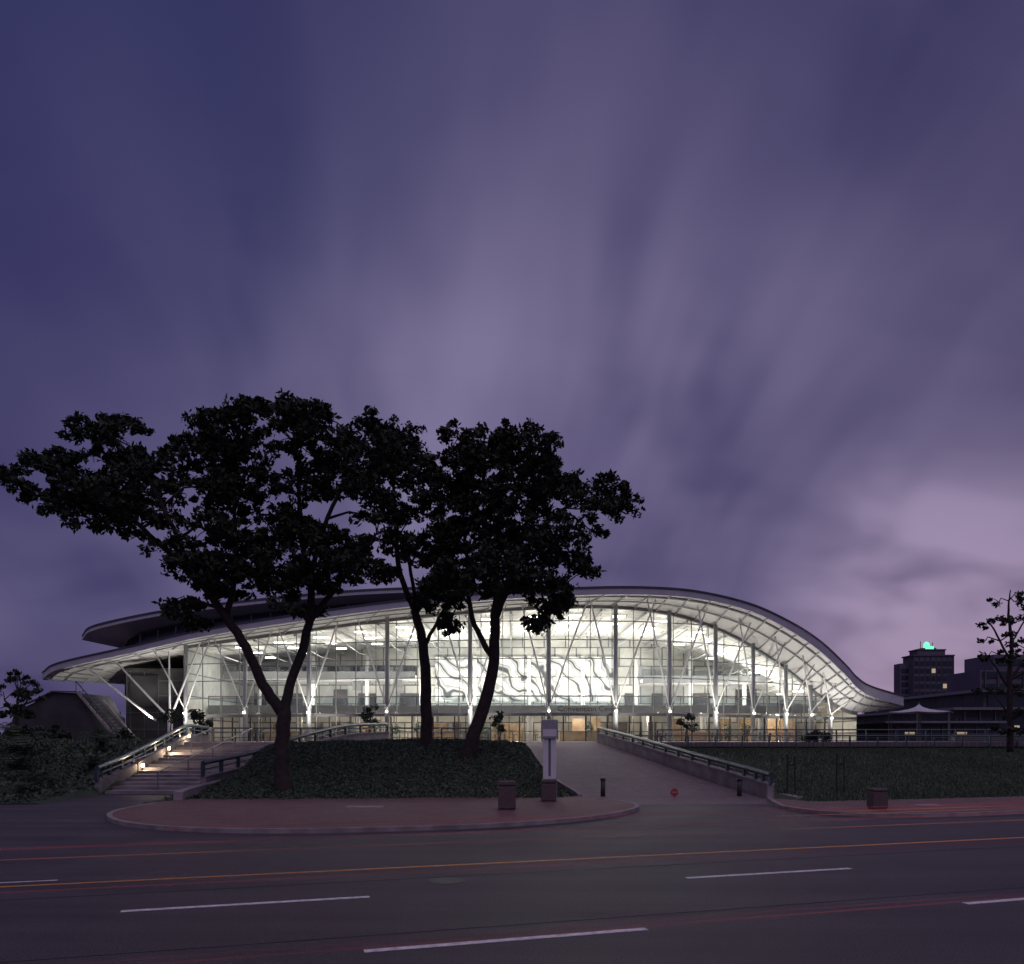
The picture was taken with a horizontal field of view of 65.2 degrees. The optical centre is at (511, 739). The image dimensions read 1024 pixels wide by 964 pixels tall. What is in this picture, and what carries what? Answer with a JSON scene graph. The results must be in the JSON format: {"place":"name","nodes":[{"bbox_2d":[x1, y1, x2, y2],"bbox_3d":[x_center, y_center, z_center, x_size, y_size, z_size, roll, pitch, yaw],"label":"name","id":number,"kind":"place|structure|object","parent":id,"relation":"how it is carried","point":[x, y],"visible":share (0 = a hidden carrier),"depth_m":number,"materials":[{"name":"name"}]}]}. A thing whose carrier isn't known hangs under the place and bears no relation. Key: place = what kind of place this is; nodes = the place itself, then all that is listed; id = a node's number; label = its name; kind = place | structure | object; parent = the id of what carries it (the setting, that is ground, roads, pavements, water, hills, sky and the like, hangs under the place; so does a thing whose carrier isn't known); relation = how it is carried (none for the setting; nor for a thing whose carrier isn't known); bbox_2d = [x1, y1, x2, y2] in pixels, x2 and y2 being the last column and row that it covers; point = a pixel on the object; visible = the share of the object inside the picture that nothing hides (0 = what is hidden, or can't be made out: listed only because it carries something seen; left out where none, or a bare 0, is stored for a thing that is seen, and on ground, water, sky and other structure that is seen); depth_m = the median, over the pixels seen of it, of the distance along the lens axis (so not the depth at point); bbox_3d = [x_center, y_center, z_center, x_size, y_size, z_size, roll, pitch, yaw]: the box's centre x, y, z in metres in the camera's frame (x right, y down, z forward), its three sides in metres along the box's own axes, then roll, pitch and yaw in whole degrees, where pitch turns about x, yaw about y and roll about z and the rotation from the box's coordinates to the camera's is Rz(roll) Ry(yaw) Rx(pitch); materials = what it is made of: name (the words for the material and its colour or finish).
{"place":"outdoors","nodes":[
{"label":"outdoors","id":0,"kind":"place"},
{"bbox_2d":[6,692,126,740],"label":"walls","id":1,"kind":"structure","parent":0,"point":[72,713],"depth_m":75.00,"materials":[{"name":"concrete"}]},
{"bbox_2d":[22,691,81,704],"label":"roof edge","id":2,"kind":"object","parent":1,"relation":"attached to","point":[31,701],"visible":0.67,"depth_m":74.70,"materials":[{"name":"concrete"}]},
{"bbox_2d":[76,690,136,739],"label":"stair stringer","id":3,"kind":"object","parent":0,"point":[78,693],"visible":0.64,"depth_m":74.47,"materials":[{"name":"grey metal"}]},
{"bbox_2d":[76,681,116,732],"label":"stair rail","id":4,"kind":"object","parent":3,"relation":"attached to","point":[96,705],"visible":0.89,"depth_m":74.47,"materials":[{"name":"grey metal"}]},
{"bbox_2d":[107,796,638,833],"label":"brick pavement","id":5,"kind":"structure","parent":0,"point":[279,816],"depth_m":25.57,"materials":[{"name":"brick"}]},
{"bbox_2d":[345,806,383,807],"bbox_3d":[-5.250,2.376,28.550,1.300,0.008,0.700,0,0,0],"label":"service cover","id":6,"kind":"object","parent":5,"relation":"on","point":[364,806],"visible":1,"depth_m":28.38,"materials":[{"name":"metal"}]},
{"bbox_2d":[498,781,515,809],"bbox_3d":[-0.170,1.890,27.400,0.600,0.980,0.600,0,0,0],"label":"litter bin","id":7,"kind":"object","parent":5,"relation":"on","point":[506,795],"visible":1,"depth_m":27.10,"materials":[{"name":"metal"}]},
{"bbox_2d":[541,779,556,801],"bbox_3d":[1.420,1.955,31.000,0.580,0.850,0.580,0,0,0],"label":"litter bin","id":8,"kind":"object","parent":5,"relation":"on","point":[548,790],"visible":1,"depth_m":30.71,"materials":[{"name":"metal"}]},
{"bbox_2d":[541,719,557,783],"bbox_3d":[1.550,0.775,33.100,0.700,3.250,0.400,0,0,0],"label":"sign pylon","id":9,"kind":"object","parent":5,"relation":"on","point":[549,732],"visible":0.88,"depth_m":33.00,"materials":[{"name":"metal"}]},
{"bbox_2d":[0,794,1023,963],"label":"road","id":10,"kind":"structure","parent":0,"point":[77,840],"depth_m":13.21,"materials":[{"name":"grey asphalt"}]},
{"bbox_2d":[428,877,464,883],"bbox_3d":[-1.162,2.497,14.216,0.660,0.006,0.660,0,0,0],"label":"manhole cover","id":11,"kind":"object","parent":10,"relation":"on","point":[447,880],"visible":1,"depth_m":14.21,"materials":[{"name":"metal"}]},
{"bbox_2d":[0,868,1023,952],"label":"lane markings","id":12,"kind":"object","parent":10,"relation":"on","point":[533,937],"visible":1,"depth_m":11.71,"materials":[{"name":"white paint"}]},
{"bbox_2d":[0,837,1023,887],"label":"yellow edge line","id":13,"kind":"object","parent":10,"relation":"on","point":[477,863],"visible":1,"depth_m":16.04,"materials":[{"name":"paint"}]},
{"bbox_2d":[0,846,1023,962],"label":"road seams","id":14,"kind":"object","parent":10,"relation":"on","point":[486,926],"visible":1,"depth_m":12.44,"materials":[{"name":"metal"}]},
{"bbox_2d":[556,778,581,796],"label":"ramp kerb","id":15,"kind":"structure","parent":10,"relation":"on","point":[570,790],"depth_m":36.03,"materials":[{"name":"concrete"}]},
{"bbox_2d":[600,778,605,795],"bbox_3d":[3.900,2.060,34.300,0.260,0.880,0.260,0,0,0],"label":"bollard","id":16,"kind":"object","parent":10,"relation":"on","point":[602,786],"visible":0.87,"depth_m":34.21,"materials":[{"name":"metal"}]},
{"bbox_2d":[523,742,770,803],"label":"driveway ramp","id":17,"kind":"structure","parent":10,"relation":"on","point":[583,768],"depth_m":39.76,"materials":[{"name":"concrete"}]},
{"bbox_2d":[596,727,774,798],"bbox_3d":[8.683,1.045,46.805,0.446,4.110,27.399,0,0,-9],"label":"ramp balustrade","id":18,"kind":"object","parent":17,"relation":"on","point":[755,785],"visible":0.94,"depth_m":41.11,"materials":[{"name":"concrete"}]},
{"bbox_2d":[670,788,677,796],"bbox_3d":[6.900,2.275,34.042,0.400,0.450,0.115,0,0,0],"label":"round stop sign","id":19,"kind":"object","parent":10,"relation":"on","point":[674,792],"visible":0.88,"depth_m":34.00,"materials":[{"name":"red metal"}]},
{"bbox_2d":[736,778,741,795],"bbox_3d":[9.750,2.060,34.300,0.260,0.880,0.260,0,0,0],"label":"bollard","id":20,"kind":"object","parent":10,"relation":"on","point":[739,786],"visible":0.87,"depth_m":34.22,"materials":[{"name":"metal"}]},
{"bbox_2d":[0,742,1023,803],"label":"grass bank terrain","id":21,"kind":"structure","parent":0,"point":[86,792],"depth_m":37.32,"materials":[{"name":"green plant"}]},
{"bbox_2d":[1,723,38,739],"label":"shrub","id":22,"kind":"object","parent":21,"relation":"on","point":[25,727],"visible":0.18,"depth_m":53.73,"materials":[{"name":"green plant"}]},
{"bbox_2d":[0,781,43,795],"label":"cycad","id":23,"kind":"object","parent":21,"relation":"on","point":[18,787],"visible":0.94,"depth_m":33.51,"materials":[{"name":"green plant"}]},
{"bbox_2d":[0,722,56,757],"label":"cycad","id":24,"kind":"object","parent":21,"relation":"on","point":[7,730],"visible":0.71,"depth_m":42.90,"materials":[{"name":"green plant"}]},
{"bbox_2d":[0,735,60,767],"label":"cycad","id":25,"kind":"object","parent":21,"relation":"on","point":[19,749],"visible":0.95,"depth_m":39.94,"materials":[{"name":"green plant"}]},
{"bbox_2d":[0,754,62,780],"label":"cycad","id":26,"kind":"object","parent":21,"relation":"on","point":[14,764],"visible":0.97,"depth_m":36.90,"materials":[{"name":"green plant"}]},
{"bbox_2d":[35,724,72,740],"bbox_3d":[-34.194,-0.323,60.131,2.770,1.853,3.851,0,0,0],"label":"shrub","id":27,"kind":"object","parent":21,"relation":"on","point":[59,734],"visible":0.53,"depth_m":59.05,"materials":[{"name":"green plant"}]},
{"bbox_2d":[0,737,175,803],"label":"ground cover","id":28,"kind":"object","parent":21,"relation":"on","point":[63,746],"visible":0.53,"depth_m":40.89,"materials":[{"name":"green plant"}]},
{"bbox_2d":[68,756,118,770],"bbox_3d":[-20.962,1.215,40.044,2.271,0.897,2.227,0,0,28],"label":"cycad","id":29,"kind":"object","parent":21,"relation":"on","point":[92,763],"visible":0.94,"depth_m":39.85,"materials":[{"name":"green plant"}]},
{"bbox_2d":[67,730,132,751],"bbox_3d":[-23.574,0.099,45.796,3.525,1.375,3.201,0,0,42],"label":"cycad","id":30,"kind":"object","parent":21,"relation":"on","point":[102,739],"visible":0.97,"depth_m":45.88,"materials":[{"name":"green plant"}]},
{"bbox_2d":[89,726,137,741],"bbox_3d":[-27.724,-0.160,55.113,2.972,1.619,4.004,0,0,0],"label":"shrub","id":31,"kind":"object","parent":21,"relation":"on","point":[124,735],"visible":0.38,"depth_m":55.03,"materials":[{"name":"green plant"}]},
{"bbox_2d":[93,724,209,792],"bbox_3d":[-21.200,0.942,49.000,4.376,4.116,24.240,0,0,0],"label":"stair balustrade","id":32,"kind":"object","parent":21,"relation":"on","point":[122,773],"visible":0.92,"depth_m":43.73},
{"bbox_2d":[105,742,273,793],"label":"entrance stairs","id":33,"kind":"structure","parent":21,"relation":"on","point":[176,777],"depth_m":43.00,"materials":[{"name":"concrete"}]},
{"bbox_2d":[102,728,252,789],"bbox_3d":[-18.206,0.798,45.250,3.281,3.257,15.560,0,0,0],"label":"stair handrail","id":34,"kind":"object","parent":33,"relation":"on","point":[166,747],"visible":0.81,"depth_m":43.44,"materials":[{"name":"grey metal"}]},
{"bbox_2d":[199,723,389,783],"bbox_3d":[-11.799,0.720,48.459,0.541,4.060,24.616,0,0,11],"label":"stair balustrade","id":35,"kind":"object","parent":33,"relation":"on","point":[221,773],"visible":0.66,"depth_m":46.79,"materials":[{"name":"aluminium"},{"name":"concrete"}]},
{"bbox_2d":[0,387,408,792],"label":"flame tree","id":36,"kind":"object","parent":21,"relation":"on","point":[129,502],"visible":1,"depth_m":32.24,"materials":[{"name":"green plant"}]},
{"bbox_2d":[173,739,357,799],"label":"retaining wall","id":37,"kind":"structure","parent":21,"relation":"on","point":[182,794],"depth_m":33.21,"materials":[{"name":"concrete"}]},
{"bbox_2d":[163,737,575,800],"bbox_3d":[-5.502,1.227,39.998,17.090,2.784,16.137,0,0,0],"label":"ground cover","id":38,"kind":"object","parent":21,"relation":"on","point":[332,743],"visible":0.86,"depth_m":36.27,"materials":[{"name":"green plant"}]},
{"bbox_2d":[351,414,467,745],"bbox_3d":[-4.830,-7.546,40.275,5.972,17.440,7.352,0,0,0],"label":"flame tree","id":39,"kind":"object","parent":21,"relation":"on","point":[425,500],"visible":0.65,"depth_m":38.87,"materials":[{"name":"green plant"}]},
{"bbox_2d":[413,417,645,761],"bbox_3d":[0.853,-6.773,37.748,10.777,16.401,8.470,0,0,0],"label":"flame tree","id":40,"kind":"object","parent":21,"relation":"on","point":[492,569],"visible":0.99,"depth_m":36.45,"materials":[{"name":"green plant"}]},
{"bbox_2d":[786,754,795,792],"bbox_3d":[12.071,1.503,34.600,0.411,1.801,0.080,0,0,0],"label":"sapling stake","id":41,"kind":"object","parent":21,"relation":"on","point":[794,764],"visible":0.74,"depth_m":34.58,"materials":[{"name":"brown wood"}]},
{"bbox_2d":[781,794,804,798],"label":"planter wall","id":42,"kind":"structure","parent":21,"relation":"on","point":[794,796],"depth_m":33.27,"materials":[{"name":"concrete"}]},
{"bbox_2d":[651,746,1023,801],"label":"lawn grass","id":43,"kind":"structure","parent":21,"relation":"on","point":[917,754],"depth_m":44.68,"materials":[{"name":"green plant"}]},
{"bbox_2d":[836,754,844,791],"bbox_3d":[14.571,1.510,35.500,0.411,1.801,0.080,0,0,0],"label":"sapling stake","id":44,"kind":"object","parent":21,"relation":"on","point":[837,764],"visible":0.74,"depth_m":35.47,"materials":[{"name":"brown wood"}]},
{"bbox_2d":[970,590,1023,751],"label":"street tree","id":45,"kind":"object","parent":21,"relation":"on","point":[1011,690],"visible":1,"depth_m":44.95,"materials":[{"name":"green plant"}]},
{"bbox_2d":[0,0,1023,732],"label":"sky","id":46,"kind":"structure","parent":0,"point":[756,265],"materials":[{"name":"purple"}]},
{"bbox_2d":[636,741,1023,746],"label":"plaza","id":47,"kind":"structure","parent":0,"point":[942,742],"depth_m":60.00,"materials":[{"name":"concrete"}]},
{"bbox_2d":[0,668,47,727],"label":"street tree","id":48,"kind":"object","parent":47,"relation":"on","point":[17,710],"visible":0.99,"depth_m":61.90,"materials":[{"name":"green plant"}]},
{"bbox_2d":[83,696,120,731],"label":"stair treads","id":49,"kind":"object","parent":47,"relation":"on","point":[102,714],"visible":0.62,"depth_m":75.29,"materials":[{"name":"grey concrete"}]},
{"bbox_2d":[157,709,184,730],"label":"ornamental tree","id":50,"kind":"object","parent":47,"relation":"on","point":[164,717],"visible":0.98,"depth_m":67.75,"materials":[{"name":"green plant"}]},
{"bbox_2d":[188,708,213,734],"bbox_3d":[-24.072,-1.149,62.073,1.992,2.648,2.947,0,0,0],"label":"shrub","id":51,"kind":"object","parent":47,"relation":"on","point":[195,714],"visible":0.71,"depth_m":61.60,"materials":[{"name":"green plant"}]},
{"bbox_2d":[213,727,388,741],"bbox_3d":[-15.925,-0.251,60.300,13.250,1.402,0.120,0,0,0],"label":"railing fence","id":52,"kind":"object","parent":47,"relation":"on","point":[300,728],"visible":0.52,"depth_m":60.27,"materials":[{"name":"grey metal"}]},
{"bbox_2d":[359,704,379,732],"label":"ornamental tree","id":53,"kind":"object","parent":47,"relation":"on","point":[366,717],"visible":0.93,"depth_m":65.84,"materials":[{"name":"green plant"}]},
{"bbox_2d":[392,727,490,738],"bbox_3d":[-5.325,-0.251,60.300,7.450,1.402,0.120,0,0,0],"label":"railing fence","id":54,"kind":"object","parent":47,"relation":"on","point":[441,728],"visible":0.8,"depth_m":60.27,"materials":[{"name":"grey metal"}]},
{"bbox_2d":[42,586,932,741],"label":"building","id":55,"kind":"structure","parent":47,"relation":"on","point":[641,660],"depth_m":86.29,"materials":[{"name":"white glass"}]},
{"bbox_2d":[315,722,655,739],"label":"interior doorways","id":56,"kind":"structure","parent":55,"relation":"in","point":[622,726],"depth_m":96.59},
{"bbox_2d":[254,667,756,704],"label":"gallery doorways","id":57,"kind":"structure","parent":55,"relation":"in","point":[340,692],"depth_m":99.30,"materials":[{"name":"glass"}]},
{"bbox_2d":[489,710,506,739],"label":"ornamental tree","id":58,"kind":"object","parent":47,"relation":"on","point":[498,718],"visible":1,"depth_m":66.89,"materials":[{"name":"green plant"}]},
{"bbox_2d":[676,712,698,741],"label":"ornamental tree","id":59,"kind":"object","parent":47,"relation":"on","point":[679,721],"visible":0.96,"depth_m":68.63,"materials":[{"name":"green plant"}]},
{"bbox_2d":[799,729,831,741],"bbox_3d":[23.896,-0.287,63.183,2.392,1.259,3.352,0,0,0],"label":"shrub","id":60,"kind":"object","parent":47,"relation":"on","point":[815,732],"visible":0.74,"depth_m":62.51,"materials":[{"name":"green plant"}]},
{"bbox_2d":[634,735,1023,748],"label":"railing fence","id":61,"kind":"object","parent":47,"relation":"on","point":[849,740],"visible":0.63,"depth_m":59.16,"materials":[{"name":"grey metal"}]},
{"bbox_2d":[657,729,1015,741],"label":"railing fence","id":62,"kind":"object","parent":47,"relation":"on","point":[834,729],"visible":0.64,"depth_m":65.95,"materials":[{"name":"grey metal"}]},
{"bbox_2d":[886,703,952,739],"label":"canopy tent","id":63,"kind":"object","parent":47,"relation":"on","point":[918,709],"visible":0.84,"depth_m":91.93,"materials":[{"name":"fabric"}]},
{"bbox_2d":[767,796,1023,817],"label":"footpath","id":64,"kind":"structure","parent":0,"point":[958,807],"depth_m":28.23,"materials":[{"name":"brick"}]},
{"bbox_2d":[867,788,887,809],"bbox_3d":[12.600,2.020,27.600,0.520,0.720,0.520,0,0,0],"label":"litter bin","id":65,"kind":"object","parent":64,"relation":"on","point":[877,798],"visible":1,"depth_m":27.34,"materials":[{"name":"metal"}]},
{"bbox_2d":[913,804,943,805],"bbox_3d":[15.200,2.373,29.250,0.800,0.015,0.700,0,0,0],"label":"service cover","id":66,"kind":"object","parent":64,"relation":"on","point":[928,805],"visible":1,"depth_m":29.05,"materials":[{"name":"metal"}]},
{"bbox_2d":[950,734,1023,741],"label":"terrace wall","id":67,"kind":"structure","parent":0,"point":[982,737],"depth_m":72.00,"materials":[{"name":"concrete"}]},
{"bbox_3d":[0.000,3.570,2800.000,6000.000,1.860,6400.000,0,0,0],"label":"ground","id":68,"kind":"structure","parent":0,"visible":0},
{"bbox_2d":[0,712,124,734],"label":"distant trees","id":69,"kind":"object","parent":68,"relation":"on","point":[123,718],"depth_m":191.27,"materials":[{"name":"green plant"}]},
{"bbox_2d":[894,641,954,696],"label":"hotel tower","id":70,"kind":"structure","parent":68,"relation":"on","point":[927,669],"depth_m":300.00,"materials":[{"name":"grey concrete"}]},
{"bbox_2d":[902,661,951,696],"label":"windows","id":71,"kind":"structure","parent":70,"relation":"in","point":[916,662],"depth_m":299.79,"materials":[{"name":"black glass"}]},
{"bbox_2d":[932,669,946,687],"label":"lit windows","id":72,"kind":"structure","parent":70,"relation":"in","point":[933,670],"depth_m":299.79,"materials":[{"name":"beige glass"}]},
{"bbox_2d":[856,689,1023,739],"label":"exhibition hall","id":73,"kind":"structure","parent":68,"relation":"on","point":[970,710],"depth_m":110.00,"materials":[{"name":"concrete"}]},
{"bbox_2d":[896,695,1023,738],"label":"windows","id":74,"kind":"structure","parent":73,"relation":"in","point":[992,701],"depth_m":109.80,"materials":[{"name":"black glass"}]},
{"bbox_2d":[905,725,1019,733],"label":"lit windows","id":75,"kind":"structure","parent":73,"relation":"in","point":[1018,726],"depth_m":99.71,"materials":[{"name":"beige glass"}]},
{"bbox_2d":[947,654,1023,691],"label":"office block","id":76,"kind":"structure","parent":68,"relation":"on","point":[977,673],"depth_m":201.07,"materials":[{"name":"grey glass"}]}
]}

